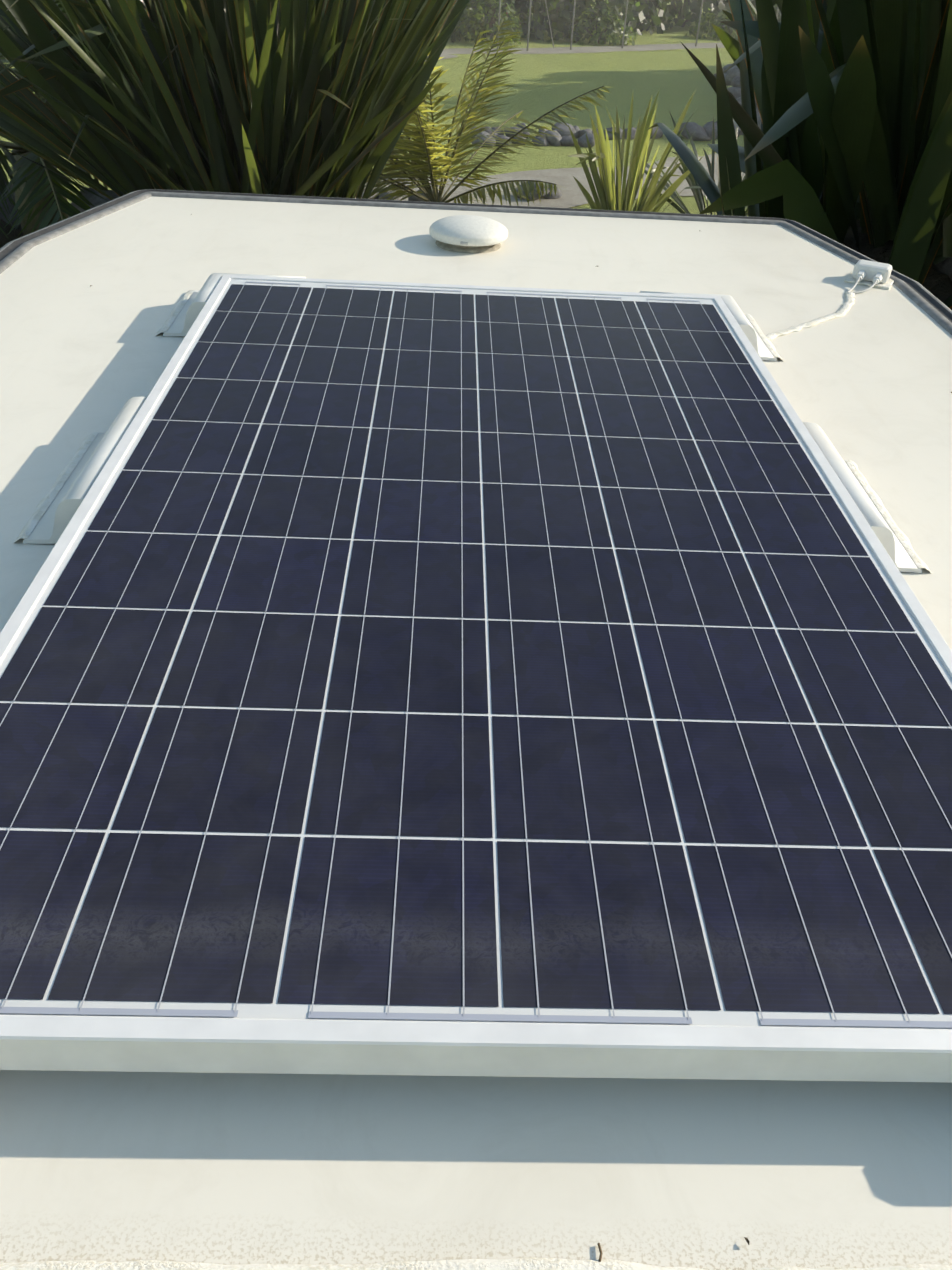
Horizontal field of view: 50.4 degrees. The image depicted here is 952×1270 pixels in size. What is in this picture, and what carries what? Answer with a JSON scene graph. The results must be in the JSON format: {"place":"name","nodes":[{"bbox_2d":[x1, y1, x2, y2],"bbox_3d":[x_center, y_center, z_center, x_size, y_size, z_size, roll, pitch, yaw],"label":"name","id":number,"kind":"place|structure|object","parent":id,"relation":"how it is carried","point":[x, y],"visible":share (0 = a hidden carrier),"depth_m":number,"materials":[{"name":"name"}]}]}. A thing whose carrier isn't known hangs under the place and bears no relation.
{"place":"outdoors","nodes":[
{"label":"outdoors","id":0,"kind":"place"},
{"bbox_2d":[16,43,724,77],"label":"path","id":1,"kind":"structure","parent":0,"point":[599,49],"depth_m":24.11,"materials":[{"name":"concrete"}]},
{"bbox_2d":[0,0,777,215],"bbox_3d":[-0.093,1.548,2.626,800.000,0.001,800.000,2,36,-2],"label":"ground","id":2,"kind":"structure","parent":0,"point":[553,159],"depth_m":18.69,"materials":[{"name":"green plant"}]},
{"bbox_2d":[63,53,456,122],"bbox_3d":[-3.485,-9.975,18.149,3.019,0.001,12.060,13,37,14],"label":"path junction","id":3,"kind":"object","parent":2,"relation":"on","point":[443,55],"depth_m":21.76,"materials":[{"name":"concrete"}]},
{"bbox_2d":[378,0,480,41],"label":"hedge shrub","id":4,"kind":"object","parent":2,"relation":"on","point":[455,32],"depth_m":23.92,"materials":[{"name":"green plant"}]},
{"bbox_2d":[0,64,951,280],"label":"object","id":5,"kind":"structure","parent":2,"relation":"on","point":[938,267],"depth_m":7.26,"materials":[{"name":"plant"}]},
{"bbox_2d":[0,189,951,1269],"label":"roof","id":6,"kind":"structure","parent":2,"relation":"on","point":[333,1170],"depth_m":0.73,"materials":[{"name":"beige paint"}]},
{"bbox_2d":[14,397,146,543],"bbox_3d":[-0.547,-0.238,1.413,0.106,0.068,0.320,2,36,-2],"label":"panel bracket","id":7,"kind":"object","parent":6,"relation":"on","point":[55,510],"visible":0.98,"depth_m":1.36,"materials":[{"name":"white plastic"}]},
{"bbox_2d":[156,273,305,335],"bbox_3d":[-0.476,-0.667,2.007,0.266,0.068,0.264,2,36,-2],"label":"mounting bracket","id":8,"kind":"object","parent":6,"relation":"on","point":[184,313],"visible":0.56,"depth_m":1.96,"materials":[{"name":"white plastic"}]},
{"bbox_2d":[429,215,507,253],"bbox_3d":[-0.018,-0.999,2.506,0.196,0.060,0.197,2,36,-2],"label":"mushroom roof vent","id":9,"kind":"object","parent":6,"relation":"on","point":[473,234],"visible":1,"depth_m":2.46,"materials":[{"name":"white plastic"}]},
{"bbox_2d":[0,275,951,1082],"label":"solar panel","id":10,"kind":"object","parent":6,"relation":"on","point":[422,679],"visible":1,"depth_m":0.95,"materials":[{"name":"glass"}]},
{"bbox_2d":[0,1257,951,1269],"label":"roof edge","id":11,"kind":"object","parent":6,"relation":"on","point":[529,1263],"visible":1,"depth_m":0.63,"materials":[{"name":"white plastic"}]},
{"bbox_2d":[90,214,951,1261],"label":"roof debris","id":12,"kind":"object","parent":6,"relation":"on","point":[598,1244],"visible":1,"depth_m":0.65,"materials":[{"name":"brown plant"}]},
{"bbox_2d":[639,291,781,360],"bbox_3d":[0.466,-0.640,2.044,0.267,0.068,0.267,2,36,-2],"label":"mounting bracket","id":13,"kind":"object","parent":6,"relation":"on","point":[763,345],"visible":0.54,"depth_m":1.99,"materials":[{"name":"white plastic"}]},
{"bbox_2d":[766,292,854,340],"bbox_3d":[0.702,-0.677,2.164,0.524,0.013,0.080,-29,47,-36],"label":"cable","id":14,"kind":"object","parent":6,"relation":"on","point":[845,307],"visible":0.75,"depth_m":2.16,"materials":[{"name":"white plastic"}]},
{"bbox_2d":[803,422,931,572],"bbox_3d":[0.556,-0.205,1.455,0.106,0.068,0.320,2,36,-2],"label":"panel bracket","id":15,"kind":"object","parent":6,"relation":"on","point":[893,538],"visible":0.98,"depth_m":1.40,"materials":[{"name":"white plastic"}]},
{"bbox_2d":[844,259,893,293],"bbox_3d":[0.922,-0.840,2.377,0.105,0.041,0.177,19,39,20],"label":"cable entry box","id":16,"kind":"object","parent":6,"relation":"on","point":[871,274],"visible":1,"depth_m":2.39,"materials":[{"name":"grey plastic"}]},
{"bbox_2d":[363,19,609,205],"bbox_3d":[-0.318,-4.683,9.545,3.040,1.894,2.707,2,36,-2],"label":"young palm","id":17,"kind":"object","parent":2,"relation":"on","point":[430,146],"depth_m":9.35,"materials":[{"name":"green plant"}]},
{"bbox_2d":[455,0,522,45],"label":"fence weeds","id":18,"kind":"object","parent":2,"relation":"on","point":[490,15],"depth_m":23.69,"materials":[{"name":"green plant"}]},
{"bbox_2d":[439,0,551,39],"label":"hedge shrub","id":19,"kind":"object","parent":2,"relation":"on","point":[523,16],"depth_m":24.77,"materials":[{"name":"green plant"}]},
{"bbox_2d":[361,121,742,201],"bbox_3d":[1.553,-6.952,14.263,3.005,0.335,9.694,27,42,29],"label":"stone edging","id":20,"kind":"object","parent":2,"relation":"on","point":[567,140],"depth_m":14.44,"materials":[{"name":"grey stone"}]},
{"bbox_2d":[365,153,744,207],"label":"path","id":21,"kind":"structure","parent":2,"relation":"on","point":[566,182],"depth_m":12.39,"materials":[{"name":"concrete"}]},
{"bbox_2d":[473,0,640,43],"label":"hedge shrub","id":22,"kind":"object","parent":2,"relation":"on","point":[563,12],"depth_m":24.91,"materials":[{"name":"green plant"}]},
{"bbox_2d":[560,4,637,45],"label":"fence weeds","id":23,"kind":"object","parent":2,"relation":"on","point":[598,29],"depth_m":24.82,"materials":[{"name":"green plant"}]},
{"bbox_2d":[544,0,673,34],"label":"hedge shrub","id":24,"kind":"object","parent":2,"relation":"on","point":[645,21],"depth_m":27.34,"materials":[{"name":"green plant"}]},
{"bbox_2d":[441,0,778,50],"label":"wire fence posts","id":25,"kind":"object","parent":2,"relation":"on","point":[589,27],"depth_m":23.51,"materials":[{"name":"grey"}]},
{"bbox_2d":[567,89,720,212],"bbox_3d":[1.524,-4.821,10.351,1.667,1.409,1.474,-6,37,-13],"label":"variegated flax","id":26,"kind":"object","parent":2,"relation":"on","point":[601,157],"depth_m":10.23,"materials":[{"name":"green plant"}]},
{"bbox_2d":[624,111,747,215],"bbox_3d":[2.594,-4.886,10.809,2.045,1.096,2.005,2,36,-2],"label":"flax","id":27,"kind":"object","parent":2,"relation":"on","point":[692,181],"depth_m":11.09,"materials":[{"name":"green plant"}]},
{"bbox_2d":[624,0,751,31],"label":"hedge shrub","id":28,"kind":"object","parent":2,"relation":"on","point":[682,14],"depth_m":28.29,"materials":[{"name":"green plant"}]},
{"bbox_2d":[685,7,752,40],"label":"fence weeds","id":29,"kind":"object","parent":2,"relation":"on","point":[712,30],"depth_m":27.20,"materials":[{"name":"green plant"}]},
{"bbox_2d":[692,0,780,22],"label":"tree","id":30,"kind":"object","parent":2,"relation":"on","point":[752,2],"depth_m":29.59,"materials":[{"name":"green plant"}]},
{"bbox_2d":[647,0,951,307],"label":"flax bush","id":31,"kind":"object","parent":2,"relation":"on","point":[912,205],"visible":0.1,"depth_m":3.77,"materials":[{"name":"green plant"}]},
{"bbox_2d":[0,195,951,309],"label":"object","id":32,"kind":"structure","parent":0,"point":[934,280],"depth_m":4.31,"materials":[{"name":"plant"}]},
{"bbox_2d":[0,1,168,238],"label":"palm","id":33,"kind":"object","parent":32,"relation":"on","point":[31,189],"depth_m":6.24,"materials":[{"name":"green plant"}]},
{"bbox_2d":[0,0,470,199],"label":"flax bush","id":34,"kind":"object","parent":32,"relation":"on","point":[177,151],"depth_m":5.61,"materials":[{"name":"green plant"}]}
]}

